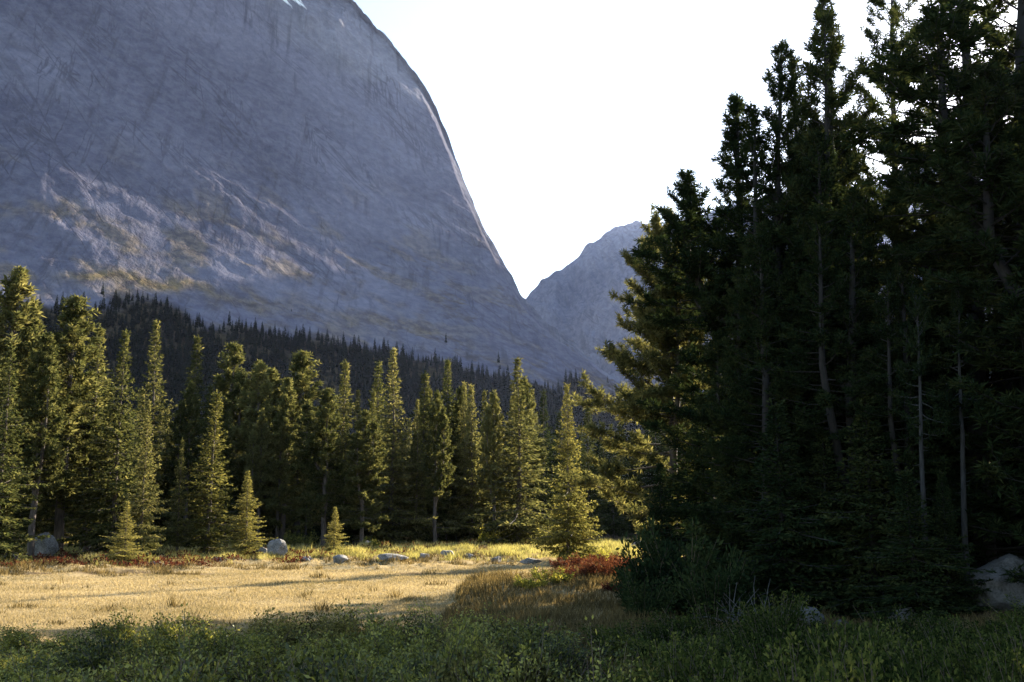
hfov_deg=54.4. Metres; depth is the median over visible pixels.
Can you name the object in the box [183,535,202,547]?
bush
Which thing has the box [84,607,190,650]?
willow shrub
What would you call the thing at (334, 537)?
spruce tree
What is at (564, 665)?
willow shrub
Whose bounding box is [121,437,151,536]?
spruce tree
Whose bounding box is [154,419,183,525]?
spruce tree
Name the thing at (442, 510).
spruce tree
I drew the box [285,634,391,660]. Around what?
willow shrub
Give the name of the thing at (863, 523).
spruce tree
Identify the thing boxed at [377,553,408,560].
boulder
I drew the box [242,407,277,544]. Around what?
pine tree
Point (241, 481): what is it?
spruce tree
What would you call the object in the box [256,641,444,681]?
willow shrub
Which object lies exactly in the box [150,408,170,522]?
spruce tree
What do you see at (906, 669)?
willow shrub
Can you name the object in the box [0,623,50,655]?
willow shrub
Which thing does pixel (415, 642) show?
willow shrub
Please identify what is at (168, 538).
bush
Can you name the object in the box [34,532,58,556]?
boulder
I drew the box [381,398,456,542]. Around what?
spruce tree
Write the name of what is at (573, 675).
willow shrub
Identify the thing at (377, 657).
willow shrub
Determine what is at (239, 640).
willow shrub
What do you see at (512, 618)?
willow shrub
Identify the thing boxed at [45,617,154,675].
willow shrub
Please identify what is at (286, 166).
mountain
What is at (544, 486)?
spruce tree
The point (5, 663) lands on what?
willow shrub
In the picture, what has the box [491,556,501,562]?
boulder
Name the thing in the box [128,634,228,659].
willow shrub
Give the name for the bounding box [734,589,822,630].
willow shrub
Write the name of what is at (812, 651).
willow shrub
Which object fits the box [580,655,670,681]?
willow shrub
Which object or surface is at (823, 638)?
willow shrub
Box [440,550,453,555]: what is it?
boulder
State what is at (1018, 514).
spruce tree
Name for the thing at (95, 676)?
willow shrub
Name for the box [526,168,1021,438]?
mountain
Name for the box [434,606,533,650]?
willow shrub
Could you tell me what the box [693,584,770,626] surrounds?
dead shrub
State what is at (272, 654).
willow shrub
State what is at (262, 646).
willow shrub
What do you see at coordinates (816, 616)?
boulder
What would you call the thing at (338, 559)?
boulder
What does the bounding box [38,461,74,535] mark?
spruce tree
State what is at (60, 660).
willow shrub
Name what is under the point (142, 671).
willow shrub
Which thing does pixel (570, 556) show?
meadow shrub
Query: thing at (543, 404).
spruce tree
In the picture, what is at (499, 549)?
sedge grass
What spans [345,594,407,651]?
willow shrub
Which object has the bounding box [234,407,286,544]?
spruce tree
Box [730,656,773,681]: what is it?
willow shrub
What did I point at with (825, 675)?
willow shrub
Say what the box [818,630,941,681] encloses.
willow shrub
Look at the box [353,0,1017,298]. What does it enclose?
sky
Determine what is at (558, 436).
spruce tree
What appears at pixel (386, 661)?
willow shrub
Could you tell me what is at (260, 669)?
willow shrub
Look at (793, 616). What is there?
willow shrub
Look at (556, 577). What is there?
meadow shrub
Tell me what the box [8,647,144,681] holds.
willow shrub
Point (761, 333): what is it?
pine tree
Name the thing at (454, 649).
willow shrub
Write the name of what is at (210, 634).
willow shrub
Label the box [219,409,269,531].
spruce tree
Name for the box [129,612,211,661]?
willow shrub
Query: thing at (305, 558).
boulder
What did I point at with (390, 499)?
spruce tree
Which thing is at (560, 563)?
red shrub
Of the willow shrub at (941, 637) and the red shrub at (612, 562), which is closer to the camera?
the willow shrub at (941, 637)
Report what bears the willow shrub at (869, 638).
on the ground at (76, 573)
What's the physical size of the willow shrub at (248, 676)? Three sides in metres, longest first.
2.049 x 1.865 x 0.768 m
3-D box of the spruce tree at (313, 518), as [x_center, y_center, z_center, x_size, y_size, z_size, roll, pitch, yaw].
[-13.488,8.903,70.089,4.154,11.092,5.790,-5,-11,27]
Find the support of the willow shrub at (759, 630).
on the ground at (76, 573)
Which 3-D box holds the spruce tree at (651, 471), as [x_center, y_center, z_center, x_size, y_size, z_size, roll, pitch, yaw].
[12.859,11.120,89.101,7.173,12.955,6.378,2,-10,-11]
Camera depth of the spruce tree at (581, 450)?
95.40 m
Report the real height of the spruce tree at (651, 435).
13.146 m
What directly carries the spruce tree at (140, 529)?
on the ground at (76, 573)
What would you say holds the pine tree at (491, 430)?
on the ground at (76, 573)
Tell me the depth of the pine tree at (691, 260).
28.05 m
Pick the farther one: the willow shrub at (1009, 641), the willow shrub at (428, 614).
the willow shrub at (428, 614)
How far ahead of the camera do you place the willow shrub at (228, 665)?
12.62 m
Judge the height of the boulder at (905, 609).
0.509 m
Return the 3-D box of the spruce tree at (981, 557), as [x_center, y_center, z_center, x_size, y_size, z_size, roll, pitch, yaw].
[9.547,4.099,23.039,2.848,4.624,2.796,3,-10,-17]
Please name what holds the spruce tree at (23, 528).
on the ground at (76, 573)
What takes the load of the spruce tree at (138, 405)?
on the ground at (76, 573)
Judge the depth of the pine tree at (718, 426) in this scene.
26.07 m
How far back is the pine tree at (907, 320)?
28.87 m
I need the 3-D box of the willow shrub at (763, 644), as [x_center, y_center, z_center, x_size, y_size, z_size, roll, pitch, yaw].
[3.418,4.062,13.016,1.777,1.162,1.952,7,-9,-44]
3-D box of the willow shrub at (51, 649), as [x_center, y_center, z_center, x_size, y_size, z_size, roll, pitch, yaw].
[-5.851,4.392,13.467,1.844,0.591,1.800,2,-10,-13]
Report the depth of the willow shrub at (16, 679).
9.01 m
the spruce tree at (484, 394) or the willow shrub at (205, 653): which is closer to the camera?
the willow shrub at (205, 653)
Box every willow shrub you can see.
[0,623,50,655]
[0,624,98,655]
[0,627,95,657]
[0,642,84,681]
[0,649,68,669]
[0,651,32,667]
[0,663,105,681]
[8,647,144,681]
[9,643,147,672]
[13,661,146,681]
[14,663,109,681]
[24,646,163,681]
[39,626,140,654]
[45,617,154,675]
[49,644,232,681]
[53,653,299,681]
[53,670,107,681]
[75,656,218,681]
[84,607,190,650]
[100,646,215,660]
[100,647,197,681]
[113,602,253,681]
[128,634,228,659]
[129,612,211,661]
[138,614,244,649]
[152,658,319,681]
[153,627,314,681]
[158,622,285,663]
[165,635,310,681]
[183,652,303,681]
[184,606,311,658]
[209,627,343,657]
[217,623,327,681]
[218,628,327,654]
[235,643,380,681]
[237,631,332,681]
[246,610,355,647]
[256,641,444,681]
[273,646,426,680]
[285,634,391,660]
[290,622,416,670]
[290,630,352,656]
[300,656,388,680]
[304,598,431,648]
[309,639,431,681]
[311,649,418,681]
[314,654,420,681]
[328,651,458,681]
[336,618,460,665]
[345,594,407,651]
[350,603,438,651]
[356,606,441,657]
[373,614,501,680]
[385,641,459,671]
[386,621,469,651]
[390,650,512,681]
[392,654,488,681]
[401,641,458,668]
[405,595,484,647]
[416,634,557,681]
[423,602,503,649]
[429,643,571,681]
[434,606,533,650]
[439,653,552,681]
[444,618,538,640]
[454,610,581,668]
[458,621,596,681]
[459,616,584,652]
[459,623,619,681]
[462,639,571,681]
[464,624,549,652]
[468,663,561,681]
[500,630,632,681]
[549,652,696,681]
[560,615,672,681]
[575,618,673,647]
[579,635,640,681]
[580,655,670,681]
[588,625,690,664]
[592,626,740,681]
[599,631,718,669]
[612,653,769,681]
[615,619,717,649]
[666,634,769,681]
[676,636,741,666]
[688,623,873,681]
[708,607,840,671]
[710,631,888,681]
[711,636,806,680]
[719,615,829,664]
[723,606,833,644]
[730,587,822,636]
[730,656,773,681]
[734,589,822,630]
[742,621,917,681]
[755,648,928,681]
[776,619,934,676]
[779,654,840,681]
[785,629,863,664]
[800,619,961,681]
[803,613,906,661]
[803,622,930,681]
[811,634,939,681]
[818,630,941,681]
[821,620,906,640]
[840,652,1015,681]
[848,631,1023,681]
[851,598,958,640]
[859,611,1001,669]
[887,663,990,681]
[918,642,1023,681]
[927,626,1023,673]
[928,640,1023,681]
[929,630,1023,681]
[949,611,1023,680]
[975,592,1023,626]
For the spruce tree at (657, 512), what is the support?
on the ground at (76, 573)
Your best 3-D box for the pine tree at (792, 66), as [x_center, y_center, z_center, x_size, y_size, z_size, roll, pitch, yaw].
[8.880,-0.965,29.849,5.072,16.683,5.466,9,-12,-35]
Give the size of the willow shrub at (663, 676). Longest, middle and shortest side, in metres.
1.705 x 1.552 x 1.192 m
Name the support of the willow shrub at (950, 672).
on the ground at (76, 573)
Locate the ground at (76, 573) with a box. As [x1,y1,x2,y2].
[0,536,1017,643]
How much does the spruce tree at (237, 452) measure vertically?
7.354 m
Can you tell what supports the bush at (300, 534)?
on the ground at (76, 573)
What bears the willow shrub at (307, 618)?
on the ground at (76, 573)
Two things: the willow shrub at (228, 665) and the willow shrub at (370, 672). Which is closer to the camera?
the willow shrub at (370, 672)
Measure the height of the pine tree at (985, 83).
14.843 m
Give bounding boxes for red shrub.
[545,568,575,579]
[549,556,587,568]
[558,562,595,577]
[568,552,610,565]
[579,555,623,577]
[588,552,621,564]
[601,580,621,591]
[602,553,635,567]
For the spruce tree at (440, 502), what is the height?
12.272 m
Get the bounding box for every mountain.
[0,0,638,535]
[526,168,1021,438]
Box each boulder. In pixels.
[4,553,18,560]
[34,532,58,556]
[258,547,266,553]
[267,539,287,556]
[301,556,312,561]
[333,555,347,563]
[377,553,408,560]
[420,553,429,557]
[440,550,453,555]
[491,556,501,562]
[520,558,541,563]
[794,606,824,624]
[888,607,917,624]
[957,554,1023,611]
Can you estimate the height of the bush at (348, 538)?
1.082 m
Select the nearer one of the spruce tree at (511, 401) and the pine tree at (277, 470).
the pine tree at (277, 470)
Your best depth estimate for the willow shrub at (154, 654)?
13.87 m
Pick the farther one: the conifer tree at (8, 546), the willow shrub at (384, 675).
the conifer tree at (8, 546)
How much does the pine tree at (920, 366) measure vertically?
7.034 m
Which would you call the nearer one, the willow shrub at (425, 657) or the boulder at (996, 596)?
the willow shrub at (425, 657)
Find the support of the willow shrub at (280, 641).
on the ground at (76, 573)
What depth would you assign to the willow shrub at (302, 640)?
15.37 m
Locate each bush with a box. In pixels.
[164,529,196,545]
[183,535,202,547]
[283,530,319,545]
[287,526,310,537]
[311,525,338,544]
[319,533,355,544]
[365,532,385,540]
[610,565,680,619]
[611,534,689,613]
[615,515,727,617]
[666,542,761,621]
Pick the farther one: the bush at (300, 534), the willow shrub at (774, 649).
the bush at (300, 534)
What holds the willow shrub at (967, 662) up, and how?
on the ground at (76, 573)
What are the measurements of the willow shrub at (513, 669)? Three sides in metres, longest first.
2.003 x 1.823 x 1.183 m
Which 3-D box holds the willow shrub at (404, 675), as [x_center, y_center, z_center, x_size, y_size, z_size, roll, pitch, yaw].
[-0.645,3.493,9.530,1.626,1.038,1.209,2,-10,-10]
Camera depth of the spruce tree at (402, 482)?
67.92 m
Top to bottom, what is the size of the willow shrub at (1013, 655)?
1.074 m
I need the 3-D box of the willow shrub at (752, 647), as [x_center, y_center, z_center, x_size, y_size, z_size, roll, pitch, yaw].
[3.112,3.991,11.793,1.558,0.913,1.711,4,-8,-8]
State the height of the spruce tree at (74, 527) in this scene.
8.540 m
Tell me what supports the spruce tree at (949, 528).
on the ground at (76, 573)
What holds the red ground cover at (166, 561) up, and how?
on the ground at (76, 573)
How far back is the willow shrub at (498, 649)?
11.28 m
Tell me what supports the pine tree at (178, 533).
on the ground at (76, 573)
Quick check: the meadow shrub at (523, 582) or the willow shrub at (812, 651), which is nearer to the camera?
the willow shrub at (812, 651)
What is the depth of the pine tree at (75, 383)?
50.02 m
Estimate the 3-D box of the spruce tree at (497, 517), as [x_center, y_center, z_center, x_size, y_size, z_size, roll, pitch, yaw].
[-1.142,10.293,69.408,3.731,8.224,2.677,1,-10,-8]
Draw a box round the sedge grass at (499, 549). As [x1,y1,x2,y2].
[0,536,681,566]
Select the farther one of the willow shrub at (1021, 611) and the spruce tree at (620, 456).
the spruce tree at (620, 456)
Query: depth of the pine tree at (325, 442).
60.49 m
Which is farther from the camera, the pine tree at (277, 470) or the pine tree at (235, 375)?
the pine tree at (235, 375)
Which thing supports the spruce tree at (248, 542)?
on the ground at (76, 573)
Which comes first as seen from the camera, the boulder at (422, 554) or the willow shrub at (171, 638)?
the willow shrub at (171, 638)
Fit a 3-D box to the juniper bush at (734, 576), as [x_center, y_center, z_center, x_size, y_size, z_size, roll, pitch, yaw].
[4.107,5.104,20.811,1.943,1.754,1.682,-6,-11,31]
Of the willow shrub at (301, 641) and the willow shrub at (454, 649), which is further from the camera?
the willow shrub at (301, 641)
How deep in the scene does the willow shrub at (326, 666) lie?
11.65 m
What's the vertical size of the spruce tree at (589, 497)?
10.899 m
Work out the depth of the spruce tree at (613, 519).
82.47 m
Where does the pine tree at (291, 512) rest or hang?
on the ground at (76, 573)
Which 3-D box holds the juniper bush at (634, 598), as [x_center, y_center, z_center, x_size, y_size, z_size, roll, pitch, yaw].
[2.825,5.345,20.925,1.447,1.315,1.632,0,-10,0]
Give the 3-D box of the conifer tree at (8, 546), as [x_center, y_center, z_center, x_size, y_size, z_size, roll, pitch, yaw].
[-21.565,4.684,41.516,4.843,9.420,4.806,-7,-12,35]
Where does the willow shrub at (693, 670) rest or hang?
on the ground at (76, 573)
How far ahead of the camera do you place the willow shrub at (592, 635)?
16.21 m
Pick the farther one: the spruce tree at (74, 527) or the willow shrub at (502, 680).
the spruce tree at (74, 527)
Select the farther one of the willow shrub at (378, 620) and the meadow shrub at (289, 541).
the meadow shrub at (289, 541)
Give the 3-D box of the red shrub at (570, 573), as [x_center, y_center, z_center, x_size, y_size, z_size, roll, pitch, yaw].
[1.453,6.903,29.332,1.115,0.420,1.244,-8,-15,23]
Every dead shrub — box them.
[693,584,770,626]
[727,578,807,618]
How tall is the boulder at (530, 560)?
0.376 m
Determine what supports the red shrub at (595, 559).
on the ground at (76, 573)
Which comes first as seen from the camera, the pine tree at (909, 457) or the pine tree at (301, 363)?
the pine tree at (909, 457)
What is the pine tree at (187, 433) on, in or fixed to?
on the ground at (76, 573)
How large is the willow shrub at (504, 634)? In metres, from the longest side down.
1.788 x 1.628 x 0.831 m
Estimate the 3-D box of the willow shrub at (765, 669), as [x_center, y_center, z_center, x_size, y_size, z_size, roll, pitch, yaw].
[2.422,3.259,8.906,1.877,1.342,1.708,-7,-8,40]
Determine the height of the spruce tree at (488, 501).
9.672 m
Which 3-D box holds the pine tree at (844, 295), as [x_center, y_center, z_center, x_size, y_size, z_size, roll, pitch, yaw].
[7.847,1.149,23.351,4.955,10.311,4.598,-8,-14,44]
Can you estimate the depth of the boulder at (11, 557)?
41.85 m
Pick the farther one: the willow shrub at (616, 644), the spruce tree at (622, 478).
the spruce tree at (622, 478)
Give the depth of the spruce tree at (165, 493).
62.79 m
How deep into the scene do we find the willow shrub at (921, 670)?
10.93 m
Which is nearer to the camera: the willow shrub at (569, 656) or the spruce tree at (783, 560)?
the willow shrub at (569, 656)
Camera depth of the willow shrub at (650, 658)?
13.16 m
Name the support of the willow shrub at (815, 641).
on the ground at (76, 573)
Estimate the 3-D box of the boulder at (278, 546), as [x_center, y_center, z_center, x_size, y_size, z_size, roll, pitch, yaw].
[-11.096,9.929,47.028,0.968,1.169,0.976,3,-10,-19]
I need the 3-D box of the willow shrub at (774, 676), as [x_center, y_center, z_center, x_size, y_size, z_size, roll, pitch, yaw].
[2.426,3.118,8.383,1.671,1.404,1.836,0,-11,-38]
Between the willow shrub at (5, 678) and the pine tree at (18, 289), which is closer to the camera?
the willow shrub at (5, 678)
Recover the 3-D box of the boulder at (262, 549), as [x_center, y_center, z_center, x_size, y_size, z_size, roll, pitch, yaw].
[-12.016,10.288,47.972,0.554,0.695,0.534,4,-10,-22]
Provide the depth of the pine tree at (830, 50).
27.64 m
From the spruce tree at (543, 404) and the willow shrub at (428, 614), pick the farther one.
the spruce tree at (543, 404)
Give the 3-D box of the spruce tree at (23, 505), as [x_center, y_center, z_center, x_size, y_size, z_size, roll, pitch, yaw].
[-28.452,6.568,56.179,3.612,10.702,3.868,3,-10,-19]
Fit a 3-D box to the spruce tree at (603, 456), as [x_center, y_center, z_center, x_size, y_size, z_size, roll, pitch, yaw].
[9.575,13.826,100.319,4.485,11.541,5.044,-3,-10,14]
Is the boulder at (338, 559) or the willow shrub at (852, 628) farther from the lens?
the boulder at (338, 559)
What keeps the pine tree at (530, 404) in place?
on the ground at (76, 573)
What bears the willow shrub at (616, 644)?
on the ground at (76, 573)
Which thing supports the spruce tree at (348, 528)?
on the ground at (76, 573)
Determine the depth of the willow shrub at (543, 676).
8.51 m
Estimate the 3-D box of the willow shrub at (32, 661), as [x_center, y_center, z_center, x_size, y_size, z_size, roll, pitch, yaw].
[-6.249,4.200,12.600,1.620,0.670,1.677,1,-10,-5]
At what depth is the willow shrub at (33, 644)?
14.88 m
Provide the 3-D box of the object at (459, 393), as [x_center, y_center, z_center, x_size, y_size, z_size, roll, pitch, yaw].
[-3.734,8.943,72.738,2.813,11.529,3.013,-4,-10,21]
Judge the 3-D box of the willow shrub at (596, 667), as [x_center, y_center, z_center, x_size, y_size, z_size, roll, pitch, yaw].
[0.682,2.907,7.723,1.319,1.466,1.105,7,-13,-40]
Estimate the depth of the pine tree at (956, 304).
21.08 m
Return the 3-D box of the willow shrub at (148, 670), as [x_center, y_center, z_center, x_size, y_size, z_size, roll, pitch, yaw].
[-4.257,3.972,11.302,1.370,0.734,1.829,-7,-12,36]
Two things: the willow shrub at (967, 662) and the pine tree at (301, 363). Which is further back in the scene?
the pine tree at (301, 363)
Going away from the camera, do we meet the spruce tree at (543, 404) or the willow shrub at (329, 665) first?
the willow shrub at (329, 665)
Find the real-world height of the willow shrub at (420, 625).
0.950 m
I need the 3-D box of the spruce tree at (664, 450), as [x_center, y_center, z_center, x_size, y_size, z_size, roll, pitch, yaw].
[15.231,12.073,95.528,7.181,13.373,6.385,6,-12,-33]
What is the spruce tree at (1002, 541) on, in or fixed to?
on the ground at (76, 573)
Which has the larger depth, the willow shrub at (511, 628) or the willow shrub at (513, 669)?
the willow shrub at (511, 628)
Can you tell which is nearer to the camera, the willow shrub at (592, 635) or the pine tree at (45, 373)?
the willow shrub at (592, 635)
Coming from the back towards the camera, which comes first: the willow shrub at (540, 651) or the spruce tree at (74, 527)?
the spruce tree at (74, 527)
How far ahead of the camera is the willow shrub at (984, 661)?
8.25 m
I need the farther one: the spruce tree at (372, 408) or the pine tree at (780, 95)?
the spruce tree at (372, 408)
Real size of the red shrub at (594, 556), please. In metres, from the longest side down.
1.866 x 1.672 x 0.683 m
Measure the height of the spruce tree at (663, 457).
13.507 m
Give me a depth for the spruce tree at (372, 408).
70.19 m
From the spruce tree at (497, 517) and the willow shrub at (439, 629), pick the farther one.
the spruce tree at (497, 517)
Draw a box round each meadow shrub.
[282,531,308,545]
[361,536,381,547]
[478,528,504,543]
[512,574,548,589]
[528,566,574,584]
[562,552,585,560]
[585,543,611,560]
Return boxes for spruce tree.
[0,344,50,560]
[0,413,30,529]
[4,461,53,543]
[20,463,76,543]
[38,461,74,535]
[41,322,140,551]
[56,328,173,556]
[64,418,98,548]
[65,371,95,541]
[92,501,146,565]
[99,400,171,554]
[101,318,219,543]
[103,427,134,543]
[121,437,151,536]
[126,386,145,471]
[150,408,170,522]
[153,335,254,532]
[153,450,175,543]
[154,410,164,456]
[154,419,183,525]
[160,388,202,544]
[171,391,244,554]
[188,383,227,521]
[206,410,244,542]
[215,470,277,554]
[217,437,264,542]
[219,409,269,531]
[227,422,265,544]
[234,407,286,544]
[285,396,311,534]
[300,410,335,534]
[312,414,368,536]
[316,506,351,554]
[318,358,372,515]
[326,435,342,533]
[330,389,373,535]
[332,346,460,545]
[349,388,393,533]
[361,360,392,531]
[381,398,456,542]
[386,438,424,530]
[396,370,457,543]
[402,420,411,468]
[428,359,478,543]
[428,427,456,538]
[436,384,507,540]
[442,380,488,540]
[467,356,582,543]
[469,453,510,536]
[473,389,501,540]
[474,422,511,539]
[502,400,541,531]
[504,389,576,525]
[510,389,557,539]
[530,383,607,561]
[538,411,593,522]
[566,406,614,537]
[575,432,597,529]
[590,422,614,535]
[590,423,635,537]
[600,437,644,534]
[607,444,630,534]
[617,432,649,537]
[620,431,683,526]
[625,459,690,566]
[630,426,658,526]
[631,388,722,577]
[638,435,666,521]
[652,423,677,476]
[693,336,948,564]
[707,398,873,614]
[750,430,884,614]
[785,389,950,620]
[838,405,1022,555]
[846,466,996,622]
[878,437,999,582]
[921,468,1001,615]
[932,429,1023,576]
[954,369,1023,559]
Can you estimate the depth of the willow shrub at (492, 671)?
10.94 m
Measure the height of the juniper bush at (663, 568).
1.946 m
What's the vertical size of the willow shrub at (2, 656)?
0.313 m
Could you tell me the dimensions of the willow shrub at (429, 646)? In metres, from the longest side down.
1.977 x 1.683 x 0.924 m
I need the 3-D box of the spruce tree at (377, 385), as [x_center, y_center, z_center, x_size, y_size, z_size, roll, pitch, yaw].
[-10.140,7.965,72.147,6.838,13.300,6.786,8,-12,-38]
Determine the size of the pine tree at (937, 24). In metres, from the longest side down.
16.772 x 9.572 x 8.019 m
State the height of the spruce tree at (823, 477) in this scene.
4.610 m
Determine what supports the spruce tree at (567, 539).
on the ground at (76, 573)
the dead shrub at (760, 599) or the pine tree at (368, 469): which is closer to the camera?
the dead shrub at (760, 599)
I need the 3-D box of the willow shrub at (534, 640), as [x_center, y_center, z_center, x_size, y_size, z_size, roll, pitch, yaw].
[0.074,4.137,13.223,1.884,1.002,1.508,7,-12,-6]
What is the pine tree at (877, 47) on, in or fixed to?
on the ground at (76, 573)
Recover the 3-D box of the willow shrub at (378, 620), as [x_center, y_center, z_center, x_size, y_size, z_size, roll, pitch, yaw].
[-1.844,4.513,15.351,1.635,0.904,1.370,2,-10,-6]
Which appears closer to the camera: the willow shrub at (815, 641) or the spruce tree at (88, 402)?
the willow shrub at (815, 641)
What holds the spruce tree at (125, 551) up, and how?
on the ground at (76, 573)
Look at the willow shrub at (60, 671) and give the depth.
12.09 m
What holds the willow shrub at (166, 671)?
on the ground at (76, 573)
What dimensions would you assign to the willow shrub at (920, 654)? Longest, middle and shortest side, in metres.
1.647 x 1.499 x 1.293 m
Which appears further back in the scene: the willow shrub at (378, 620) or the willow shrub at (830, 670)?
the willow shrub at (378, 620)
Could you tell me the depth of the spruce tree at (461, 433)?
71.43 m
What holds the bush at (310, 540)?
on the ground at (76, 573)
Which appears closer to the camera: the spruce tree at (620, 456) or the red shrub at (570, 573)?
the red shrub at (570, 573)
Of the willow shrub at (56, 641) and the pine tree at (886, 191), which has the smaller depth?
the willow shrub at (56, 641)
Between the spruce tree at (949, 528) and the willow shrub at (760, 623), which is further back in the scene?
the spruce tree at (949, 528)
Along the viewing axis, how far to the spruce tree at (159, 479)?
62.88 m
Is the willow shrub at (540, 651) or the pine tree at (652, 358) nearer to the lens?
the willow shrub at (540, 651)
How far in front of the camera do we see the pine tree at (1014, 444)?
26.03 m
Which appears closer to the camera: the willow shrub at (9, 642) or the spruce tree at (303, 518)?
the willow shrub at (9, 642)
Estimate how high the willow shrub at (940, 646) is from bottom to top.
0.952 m
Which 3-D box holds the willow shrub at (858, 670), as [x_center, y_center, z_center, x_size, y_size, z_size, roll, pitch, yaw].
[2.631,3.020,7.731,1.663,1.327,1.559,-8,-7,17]
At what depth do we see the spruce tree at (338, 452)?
69.63 m
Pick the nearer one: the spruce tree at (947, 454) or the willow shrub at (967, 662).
the willow shrub at (967, 662)
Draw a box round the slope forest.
[0,285,705,530]
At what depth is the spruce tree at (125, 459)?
60.05 m
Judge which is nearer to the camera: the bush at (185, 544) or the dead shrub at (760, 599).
the dead shrub at (760, 599)
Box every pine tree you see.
[0,265,86,528]
[1,331,76,556]
[10,293,122,549]
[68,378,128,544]
[163,380,210,534]
[163,437,195,552]
[193,340,272,509]
[201,422,236,542]
[209,361,296,523]
[240,350,340,535]
[242,377,320,539]
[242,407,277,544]
[263,409,297,538]
[286,388,349,546]
[337,409,389,543]
[409,387,445,534]
[417,389,456,542]
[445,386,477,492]
[475,389,512,537]
[504,375,546,516]
[557,203,725,539]
[621,89,818,567]
[676,220,849,591]
[685,266,784,572]
[695,37,883,551]
[745,49,885,456]
[749,182,974,606]
[752,0,939,553]
[822,0,1023,559]
[834,0,992,369]
[836,253,987,590]
[840,0,1023,567]
[855,187,966,523]
[873,58,1023,584]
[887,286,951,585]
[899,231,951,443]
[907,64,1023,556]
[934,276,990,611]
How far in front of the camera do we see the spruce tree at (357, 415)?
71.01 m
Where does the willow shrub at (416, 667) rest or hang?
on the ground at (76, 573)
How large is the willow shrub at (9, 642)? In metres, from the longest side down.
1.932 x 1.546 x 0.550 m
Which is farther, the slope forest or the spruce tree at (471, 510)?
the slope forest
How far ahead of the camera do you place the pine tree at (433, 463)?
65.37 m
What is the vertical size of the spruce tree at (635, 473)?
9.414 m
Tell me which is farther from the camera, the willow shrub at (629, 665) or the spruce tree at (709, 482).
the spruce tree at (709, 482)
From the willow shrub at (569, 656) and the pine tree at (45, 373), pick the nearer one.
the willow shrub at (569, 656)
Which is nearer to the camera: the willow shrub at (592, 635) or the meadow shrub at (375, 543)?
the willow shrub at (592, 635)
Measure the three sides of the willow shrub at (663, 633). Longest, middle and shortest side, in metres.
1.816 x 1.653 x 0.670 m
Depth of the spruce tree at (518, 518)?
65.02 m
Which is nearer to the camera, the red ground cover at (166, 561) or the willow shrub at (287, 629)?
the willow shrub at (287, 629)
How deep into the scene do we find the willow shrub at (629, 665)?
8.64 m
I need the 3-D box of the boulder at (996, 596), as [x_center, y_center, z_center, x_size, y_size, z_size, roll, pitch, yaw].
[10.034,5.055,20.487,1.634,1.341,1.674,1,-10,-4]
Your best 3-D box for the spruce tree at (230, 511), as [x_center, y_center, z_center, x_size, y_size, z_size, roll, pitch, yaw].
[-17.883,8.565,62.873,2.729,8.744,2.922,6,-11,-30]
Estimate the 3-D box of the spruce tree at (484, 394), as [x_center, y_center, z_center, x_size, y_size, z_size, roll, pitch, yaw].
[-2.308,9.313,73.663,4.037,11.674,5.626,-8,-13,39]
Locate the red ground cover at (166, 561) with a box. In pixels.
[0,539,530,567]
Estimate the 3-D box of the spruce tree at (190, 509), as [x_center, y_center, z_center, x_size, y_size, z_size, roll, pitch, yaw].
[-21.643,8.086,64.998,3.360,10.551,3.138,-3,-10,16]
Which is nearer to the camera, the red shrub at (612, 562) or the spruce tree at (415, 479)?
the red shrub at (612, 562)
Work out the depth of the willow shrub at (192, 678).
8.45 m
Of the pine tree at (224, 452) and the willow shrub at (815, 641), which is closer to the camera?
the willow shrub at (815, 641)
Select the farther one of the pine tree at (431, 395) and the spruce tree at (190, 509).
the pine tree at (431, 395)
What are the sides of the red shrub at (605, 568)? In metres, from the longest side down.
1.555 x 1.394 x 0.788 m
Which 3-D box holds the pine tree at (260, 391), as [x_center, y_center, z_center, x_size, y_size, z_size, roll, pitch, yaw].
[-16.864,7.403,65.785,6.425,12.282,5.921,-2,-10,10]
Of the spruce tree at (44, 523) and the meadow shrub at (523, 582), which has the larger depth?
the spruce tree at (44, 523)
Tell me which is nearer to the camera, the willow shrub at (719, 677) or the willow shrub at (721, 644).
the willow shrub at (719, 677)
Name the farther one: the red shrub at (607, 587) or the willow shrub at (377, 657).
the red shrub at (607, 587)
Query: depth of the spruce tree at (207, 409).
68.94 m
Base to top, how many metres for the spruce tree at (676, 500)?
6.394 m
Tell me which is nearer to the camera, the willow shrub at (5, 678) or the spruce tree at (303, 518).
the willow shrub at (5, 678)
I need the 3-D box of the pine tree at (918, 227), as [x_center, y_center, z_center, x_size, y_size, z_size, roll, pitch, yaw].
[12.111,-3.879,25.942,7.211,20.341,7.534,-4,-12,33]
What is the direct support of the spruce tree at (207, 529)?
on the ground at (76, 573)
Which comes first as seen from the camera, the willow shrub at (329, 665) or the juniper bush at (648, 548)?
the willow shrub at (329, 665)
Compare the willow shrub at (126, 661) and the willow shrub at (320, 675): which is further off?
the willow shrub at (126, 661)
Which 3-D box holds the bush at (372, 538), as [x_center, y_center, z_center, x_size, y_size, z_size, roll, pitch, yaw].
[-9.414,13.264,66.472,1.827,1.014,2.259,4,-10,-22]
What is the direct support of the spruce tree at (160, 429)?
on the ground at (76, 573)
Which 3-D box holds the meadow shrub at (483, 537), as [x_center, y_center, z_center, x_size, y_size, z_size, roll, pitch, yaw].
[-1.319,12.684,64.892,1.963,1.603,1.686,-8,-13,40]
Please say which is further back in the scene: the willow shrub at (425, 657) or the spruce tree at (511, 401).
the spruce tree at (511, 401)
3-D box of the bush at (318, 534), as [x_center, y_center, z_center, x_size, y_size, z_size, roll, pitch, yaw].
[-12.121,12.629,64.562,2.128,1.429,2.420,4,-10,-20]
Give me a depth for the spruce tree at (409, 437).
107.73 m

